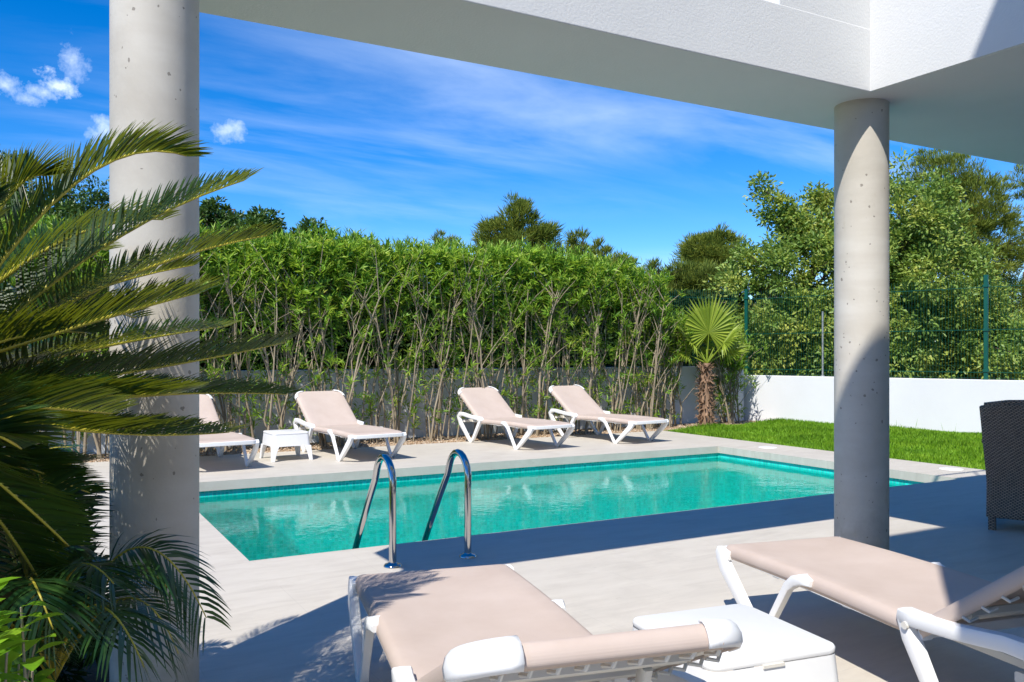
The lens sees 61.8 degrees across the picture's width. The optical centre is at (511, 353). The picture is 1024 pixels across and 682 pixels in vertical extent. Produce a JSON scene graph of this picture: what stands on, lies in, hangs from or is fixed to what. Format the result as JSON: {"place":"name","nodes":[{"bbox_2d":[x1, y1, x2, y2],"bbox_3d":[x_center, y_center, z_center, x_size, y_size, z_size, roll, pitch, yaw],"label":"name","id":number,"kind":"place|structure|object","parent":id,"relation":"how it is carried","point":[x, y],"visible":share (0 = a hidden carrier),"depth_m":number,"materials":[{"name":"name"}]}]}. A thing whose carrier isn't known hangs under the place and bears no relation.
{"place":"outdoors","nodes":[
{"label":"outdoors","id":0,"kind":"place"},
{"bbox_2d":[42,654,108,681],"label":"planting bed ground","id":1,"kind":"structure","parent":0,"point":[92,677],"depth_m":3.54,"materials":[{"name":"soil"}]},
{"bbox_2d":[0,577,65,681],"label":"broadleaf shrub","id":2,"kind":"object","parent":1,"relation":"on","point":[19,645],"visible":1,"depth_m":1.48,"materials":[{"name":"green plant"}]},
{"bbox_2d":[0,474,108,681],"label":"dark shrub","id":3,"kind":"object","parent":1,"relation":"on","point":[75,677],"visible":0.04,"depth_m":3.29,"materials":[{"name":"green plant"}]},
{"bbox_2d":[0,443,231,681],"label":"date palm","id":4,"kind":"object","parent":1,"relation":"on","point":[83,608],"visible":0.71,"depth_m":2.23,"materials":[{"name":"green plant"}]},
{"bbox_2d":[0,119,301,597],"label":"sago palm","id":5,"kind":"object","parent":1,"relation":"on","point":[36,400],"visible":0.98,"depth_m":2.21,"materials":[{"name":"green plant"}]},
{"bbox_2d":[85,420,755,462],"bbox_3d":[-0.972,1.330,13.216,15.200,0.001,1.220,0,0,-29],"label":"planting bed","id":6,"kind":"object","parent":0,"point":[446,440],"depth_m":13.13,"materials":[{"name":"beige gravel"}]},
{"bbox_2d":[0,207,98,365],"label":"oleander shrub","id":7,"kind":"object","parent":6,"relation":"on","point":[48,222],"visible":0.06,"depth_m":10.47,"materials":[{"name":"green plant"}]},
{"bbox_2d":[1,213,108,459],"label":"oleander shrub","id":8,"kind":"object","parent":6,"relation":"on","point":[94,260],"visible":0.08,"depth_m":10.72,"materials":[{"name":"green plant"}]},
{"bbox_2d":[105,217,222,385],"bbox_3d":[-4.533,-0.281,11.148,1.528,3.233,1.350,0,0,-29],"label":"oleander shrub","id":9,"kind":"object","parent":6,"relation":"on","point":[204,272],"visible":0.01,"depth_m":11.23,"materials":[{"name":"green plant"}]},
{"bbox_2d":[199,220,276,452],"bbox_3d":[-4.018,-0.249,11.612,1.527,3.164,1.358,0,0,-29],"label":"oleander shrub","id":10,"kind":"object","parent":6,"relation":"on","point":[237,285],"visible":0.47,"depth_m":11.63,"materials":[{"name":"green plant"}]},
{"bbox_2d":[218,223,334,450],"bbox_3d":[-3.297,-0.237,11.952,1.701,3.142,1.307,0,0,-29],"label":"oleander shrub","id":11,"kind":"object","parent":6,"relation":"on","point":[272,248],"visible":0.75,"depth_m":11.87,"materials":[{"name":"green plant"}]},
{"bbox_2d":[268,218,402,447],"bbox_3d":[-2.544,-0.289,12.208,1.925,3.248,1.479,0,0,-29],"label":"oleander shrub","id":12,"kind":"object","parent":6,"relation":"on","point":[337,258],"visible":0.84,"depth_m":12.23,"materials":[{"name":"green plant"}]},
{"bbox_2d":[334,234,457,443],"bbox_3d":[-1.851,-0.227,12.795,1.851,3.120,1.430,0,0,-29],"label":"oleander shrub","id":13,"kind":"object","parent":6,"relation":"on","point":[396,301],"visible":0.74,"depth_m":12.78,"materials":[{"name":"green plant"}]},
{"bbox_2d":[386,235,488,441],"bbox_3d":[-1.167,-0.271,13.138,1.754,3.207,1.390,0,0,-29],"label":"oleander shrub","id":14,"kind":"object","parent":6,"relation":"on","point":[437,253],"visible":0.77,"depth_m":13.06,"materials":[{"name":"green plant"}]},
{"bbox_2d":[429,239,547,439],"bbox_3d":[-0.364,-0.248,13.612,1.961,3.164,1.223,0,0,-41],"label":"oleander shrub","id":15,"kind":"object","parent":6,"relation":"on","point":[488,288],"visible":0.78,"depth_m":13.39,"materials":[{"name":"green plant"}]},
{"bbox_2d":[485,236,582,435],"bbox_3d":[0.384,-0.294,13.957,1.953,3.252,1.341,0,0,-29],"label":"oleander shrub","id":16,"kind":"object","parent":6,"relation":"on","point":[522,268],"visible":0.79,"depth_m":13.86,"materials":[{"name":"green plant"}]},
{"bbox_2d":[516,241,605,433],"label":"oleander shrub","id":17,"kind":"object","parent":6,"relation":"on","point":[564,270],"visible":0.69,"depth_m":14.21,"materials":[{"name":"green plant"}]},
{"bbox_2d":[566,251,658,431],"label":"oleander shrub","id":18,"kind":"object","parent":6,"relation":"on","point":[614,297],"visible":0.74,"depth_m":14.60,"materials":[{"name":"green plant"}]},
{"bbox_2d":[605,258,687,429],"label":"oleander shrub","id":19,"kind":"object","parent":6,"relation":"on","point":[657,304],"visible":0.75,"depth_m":14.98,"materials":[{"name":"green plant"}]},
{"bbox_2d":[617,305,698,427],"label":"oleander shrub","id":20,"kind":"object","parent":6,"relation":"on","point":[667,352],"visible":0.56,"depth_m":15.46,"materials":[{"name":"green plant"}]},
{"bbox_2d":[669,295,750,424],"bbox_3d":[3.553,0.113,15.619,1.592,2.477,1.260,0,0,1],"label":"fan palm","id":21,"kind":"object","parent":6,"relation":"on","point":[705,324],"visible":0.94,"depth_m":15.44,"materials":[{"name":"green plant"}]},
{"bbox_2d":[691,320,768,423],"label":"oleander shrub","id":22,"kind":"object","parent":6,"relation":"on","point":[736,365],"visible":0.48,"depth_m":16.27,"materials":[{"name":"green plant"}]},
{"bbox_2d":[0,0,1023,300],"label":"sky","id":23,"kind":"structure","parent":0,"point":[387,142],"materials":[{"name":"blue"}]},
{"bbox_2d":[76,435,975,655],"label":"lawn ground","id":24,"kind":"structure","parent":0,"point":[736,439],"depth_m":10.15,"materials":[{"name":"green plant"}]},
{"bbox_2d":[821,311,823,376],"bbox_3d":[5.850,0.265,16.100,0.065,2.130,0.065,0,0,-29],"label":"metal pole","id":25,"kind":"object","parent":24,"relation":"on","point":[822,375],"visible":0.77,"depth_m":16.09,"materials":[{"name":"metal"}]},
{"bbox_2d":[665,417,984,469],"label":"grass","id":26,"kind":"structure","parent":24,"relation":"on","point":[960,449],"depth_m":12.93,"materials":[{"name":"green plant"}]},
{"bbox_2d":[82,431,1023,681],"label":"pool deck","id":27,"kind":"structure","parent":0,"point":[288,620],"depth_m":5.43,"materials":[{"name":"tile"}]},
{"bbox_2d":[199,394,258,466],"bbox_3d":[-3.693,0.906,10.197,0.784,0.810,2.001,0,0,-34],"label":"sun lounger","id":28,"kind":"object","parent":27,"relation":"on","point":[207,411],"visible":0.28,"depth_m":9.87,"materials":[{"name":"beige fabric"}]},
{"bbox_2d":[259,429,312,461],"bbox_3d":[-2.798,1.127,10.580,0.509,0.345,0.519,0,0,-32],"label":"side table","id":29,"kind":"object","parent":27,"relation":"on","point":[274,440],"visible":1,"depth_m":10.42,"materials":[{"name":"white plastic"}]},
{"bbox_2d":[293,390,405,460],"bbox_3d":[-2.154,0.906,11.092,0.784,0.810,2.001,0,0,-34],"label":"sun lounger","id":30,"kind":"object","parent":27,"relation":"on","point":[330,413],"visible":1,"depth_m":11.38,"materials":[{"name":"beige fabric"}]},
{"bbox_2d":[352,449,476,568],"bbox_3d":[-0.679,1.486,5.663,0.624,1.727,0.821,0,0,-29],"label":"pool ladder","id":31,"kind":"object","parent":27,"relation":"attached to","point":[392,563],"visible":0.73,"depth_m":5.46,"materials":[{"name":"metal"}]},
{"bbox_2d":[457,386,574,449],"bbox_3d":[-0.004,0.906,12.350,0.784,0.810,2.001,0,0,-35],"label":"sun lounger","id":32,"kind":"object","parent":27,"relation":"on","point":[488,405],"visible":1,"depth_m":12.61,"materials":[{"name":"beige fabric"}]},
{"bbox_2d":[348,564,742,681],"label":"sun lounger","id":33,"kind":"object","parent":27,"relation":"on","point":[497,623],"visible":1,"depth_m":2.79,"materials":[{"name":"beige fabric"}]},
{"bbox_2d":[199,453,922,560],"bbox_3d":[0.630,2.073,8.710,7.290,1.354,3.660,0,0,-29],"label":"pool basin","id":34,"kind":"object","parent":27,"relation":"in","point":[257,523],"visible":0.18,"depth_m":10.34,"materials":[{"name":"liquid"}]},
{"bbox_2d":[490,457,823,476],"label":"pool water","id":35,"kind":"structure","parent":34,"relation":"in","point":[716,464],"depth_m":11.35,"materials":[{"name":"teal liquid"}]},
{"bbox_2d":[109,0,1023,681],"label":"house","id":36,"kind":"structure","parent":27,"relation":"on","point":[865,80],"depth_m":4.38,"materials":[{"name":"white paint"}]},
{"bbox_2d":[548,384,668,443],"bbox_3d":[1.421,0.906,13.142,0.784,0.810,2.001,0,0,-37],"label":"sun lounger","id":37,"kind":"object","parent":27,"relation":"on","point":[576,402],"visible":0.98,"depth_m":13.38,"materials":[{"name":"beige fabric"}]},
{"bbox_2d":[632,604,838,681],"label":"side table","id":38,"kind":"object","parent":27,"relation":"on","point":[778,650],"visible":0.66,"depth_m":2.77,"materials":[{"name":"white plastic"}]},
{"bbox_2d":[759,446,776,448],"bbox_3d":[3.547,1.296,11.863,0.250,0.006,0.250,0,0,-29],"label":"skimmer lid","id":39,"kind":"object","parent":27,"relation":"on","point":[769,447],"visible":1,"depth_m":11.81,"materials":[{"name":"plastic"}]},
{"bbox_2d":[716,536,1023,681],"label":"sun lounger","id":40,"kind":"object","parent":27,"relation":"on","point":[916,602],"visible":0.97,"depth_m":3.44,"materials":[{"name":"beige fabric"}]},
{"bbox_2d":[939,467,963,470],"bbox_3d":[4.952,1.296,9.639,0.250,0.006,0.250,0,0,-29],"label":"skimmer lid","id":41,"kind":"object","parent":27,"relation":"on","point":[951,468],"visible":1,"depth_m":9.64,"materials":[{"name":"plastic"}]},
{"bbox_2d":[979,400,1023,529],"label":"wicker armchair","id":42,"kind":"object","parent":27,"relation":"on","point":[1002,426],"visible":1,"depth_m":6.24,"materials":[{"name":"black wicker"}]},
{"label":"ground","id":43,"kind":"structure","parent":0,"visible":0},
{"bbox_2d":[0,150,54,244],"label":"broadleaf tree","id":44,"kind":"object","parent":43,"relation":"on","point":[18,194],"visible":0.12,"depth_m":14.71,"materials":[{"name":"green plant"}]},
{"bbox_2d":[19,277,108,368],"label":"dark bush","id":45,"kind":"object","parent":43,"relation":"on","point":[77,333],"visible":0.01,"depth_m":12.29,"materials":[{"name":"green plant"}]},
{"bbox_2d":[35,167,108,273],"bbox_3d":[-7.722,-0.933,14.856,2.129,4.696,1.993,0,0,-29],"label":"broadleaf tree","id":46,"kind":"object","parent":43,"relation":"on","point":[66,204],"visible":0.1,"depth_m":14.76,"materials":[{"name":"green plant"}]},
{"bbox_2d":[199,194,245,262],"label":"broadleaf tree","id":47,"kind":"object","parent":43,"relation":"on","point":[210,211],"visible":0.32,"depth_m":16.33,"materials":[{"name":"green plant"}]},
{"bbox_2d":[199,294,260,369],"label":"dark bush","id":48,"kind":"object","parent":43,"relation":"on","point":[201,365],"visible":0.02,"depth_m":13.48,"materials":[{"name":"green plant"}]},
{"bbox_2d":[231,204,287,264],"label":"broadleaf tree","id":49,"kind":"object","parent":43,"relation":"on","point":[255,216],"visible":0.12,"depth_m":15.52,"materials":[{"name":"green plant"}]},
{"bbox_2d":[200,275,342,369],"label":"dark bush","id":50,"kind":"object","parent":43,"relation":"on","point":[272,347],"visible":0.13,"depth_m":13.73,"materials":[{"name":"green plant"}]},
{"bbox_2d":[280,215,329,285],"bbox_3d":[-3.832,-0.580,15.785,1.850,4.005,1.456,0,0,33],"label":"broadleaf tree","id":51,"kind":"object","parent":43,"relation":"on","point":[313,221],"visible":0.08,"depth_m":15.62,"materials":[{"name":"green plant"}]},
{"bbox_2d":[320,304,355,349],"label":"dark bush","id":52,"kind":"object","parent":43,"relation":"on","point":[343,344],"visible":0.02,"depth_m":15.97,"materials":[{"name":"green plant"}]},
{"bbox_2d":[278,278,409,369],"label":"dark bush","id":53,"kind":"object","parent":43,"relation":"on","point":[338,349],"visible":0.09,"depth_m":14.63,"materials":[{"name":"green plant"}]},
{"bbox_2d":[332,232,394,301],"bbox_3d":[-2.755,-0.416,15.627,1.562,3.681,1.851,0,0,-29],"label":"broadleaf tree","id":54,"kind":"object","parent":43,"relation":"on","point":[344,237],"visible":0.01,"depth_m":15.58,"materials":[{"name":"green plant"}]},
{"bbox_2d":[39,366,743,453],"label":"garden wall","id":55,"kind":"structure","parent":43,"relation":"on","point":[690,402],"depth_m":13.79,"materials":[{"name":"paint"}]},
{"bbox_2d":[533,288,738,367],"bbox_3d":[2.475,-0.520,16.002,4.784,1.560,0.088,0,0,-29],"label":"fence","id":56,"kind":"object","parent":55,"relation":"on","point":[537,343],"visible":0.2,"depth_m":15.59,"materials":[{"name":"green metal"}]},
{"bbox_2d":[348,289,477,368],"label":"dark bush","id":57,"kind":"object","parent":43,"relation":"on","point":[408,345],"visible":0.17,"depth_m":15.24,"materials":[{"name":"green plant"}]},
{"bbox_2d":[424,229,459,296],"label":"pine tree","id":58,"kind":"object","parent":43,"relation":"on","point":[438,233],"visible":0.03,"depth_m":22.57,"materials":[{"name":"green plant"}]},
{"bbox_2d":[425,294,549,368],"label":"dark bush","id":59,"kind":"object","parent":43,"relation":"on","point":[494,335],"visible":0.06,"depth_m":15.85,"materials":[{"name":"green plant"}]},
{"bbox_2d":[469,192,564,277],"bbox_3d":[0.146,-1.525,23.041,2.576,5.878,2.756,0,0,-29],"label":"pine tree","id":60,"kind":"object","parent":43,"relation":"on","point":[512,228],"visible":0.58,"depth_m":22.68,"materials":[{"name":"green plant"}]},
{"bbox_2d":[499,282,617,367],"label":"dark bush","id":61,"kind":"object","parent":43,"relation":"on","point":[611,339],"visible":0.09,"depth_m":16.40,"materials":[{"name":"green plant"}]},
{"bbox_2d":[560,226,594,288],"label":"pine tree","id":62,"kind":"object","parent":43,"relation":"on","point":[572,242],"visible":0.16,"depth_m":22.37,"materials":[{"name":"green plant"}]},
{"bbox_2d":[582,236,617,265],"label":"pine tree","id":63,"kind":"object","parent":43,"relation":"on","point":[597,245],"visible":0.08,"depth_m":21.78,"materials":[{"name":"green plant"}]},
{"bbox_2d":[558,308,652,366],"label":"dark bush","id":64,"kind":"object","parent":43,"relation":"on","point":[626,348],"visible":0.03,"depth_m":17.26,"materials":[{"name":"green plant"}]},
{"bbox_2d":[600,249,650,286],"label":"pine tree","id":65,"kind":"object","parent":43,"relation":"on","point":[614,257],"visible":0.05,"depth_m":20.19,"materials":[{"name":"green plant"}]},
{"bbox_2d":[607,289,690,366],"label":"dark bush","id":66,"kind":"object","parent":43,"relation":"on","point":[671,305],"visible":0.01,"depth_m":17.93,"materials":[{"name":"green plant"}]},
{"bbox_2d":[644,256,677,292],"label":"pine tree","id":67,"kind":"object","parent":43,"relation":"on","point":[652,262],"visible":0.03,"depth_m":21.82,"materials":[{"name":"green plant"}]},
{"bbox_2d":[658,289,688,313],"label":"dark bush","id":68,"kind":"object","parent":43,"relation":"on","point":[678,303],"depth_m":19.84,"materials":[{"name":"green plant"}]},
{"bbox_2d":[667,288,725,365],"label":"dark bush","id":69,"kind":"object","parent":43,"relation":"on","point":[698,293],"visible":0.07,"depth_m":18.61,"materials":[{"name":"green plant"}]},
{"bbox_2d":[657,256,743,301],"bbox_3d":[4.578,-0.586,22.020,2.768,3.999,2.758,0,0,-29],"label":"pine tree","id":70,"kind":"object","parent":43,"relation":"on","point":[688,275],"visible":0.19,"depth_m":21.50,"materials":[{"name":"green plant"}]},
{"bbox_2d":[671,221,746,277],"bbox_3d":[6.229,-1.350,26.952,2.436,5.521,2.371,0,0,34],"label":"pine tree","id":71,"kind":"object","parent":43,"relation":"on","point":[699,247],"visible":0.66,"depth_m":26.56,"materials":[{"name":"green plant"}]},
{"bbox_2d":[713,293,762,327],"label":"dark bush","id":72,"kind":"object","parent":43,"relation":"on","point":[738,301],"depth_m":19.25,"materials":[{"name":"green plant"}]},
{"bbox_2d":[699,169,889,376],"bbox_3d":[6.056,-1.287,18.571,3.934,5.399,3.313,0,0,-8],"label":"broadleaf tree","id":73,"kind":"object","parent":43,"relation":"on","point":[803,231],"visible":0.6,"depth_m":17.96,"materials":[{"name":"green plant"}]},
{"bbox_2d":[744,375,1023,432],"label":"garden wall","id":74,"kind":"structure","parent":43,"relation":"on","point":[950,405],"depth_m":14.86,"materials":[{"name":"paint"}]},
{"bbox_2d":[744,275,1023,379],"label":"fence","id":75,"kind":"object","parent":74,"relation":"on","point":[985,341],"visible":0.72,"depth_m":14.29,"materials":[{"name":"green metal"}]},
{"bbox_2d":[801,147,1023,379],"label":"broadleaf tree","id":76,"kind":"object","parent":43,"relation":"on","point":[924,261],"visible":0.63,"depth_m":16.66,"materials":[{"name":"green plant"}]},
{"bbox_2d":[897,148,1023,317],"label":"pine tree","id":77,"kind":"object","parent":43,"relation":"on","point":[988,224],"visible":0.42,"depth_m":24.45,"materials":[{"name":"green plant"}]},
{"bbox_2d":[999,164,1023,309],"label":"pine tree","id":78,"kind":"object","parent":43,"relation":"on","point":[1020,180],"visible":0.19,"depth_m":27.22,"materials":[{"name":"green plant"}]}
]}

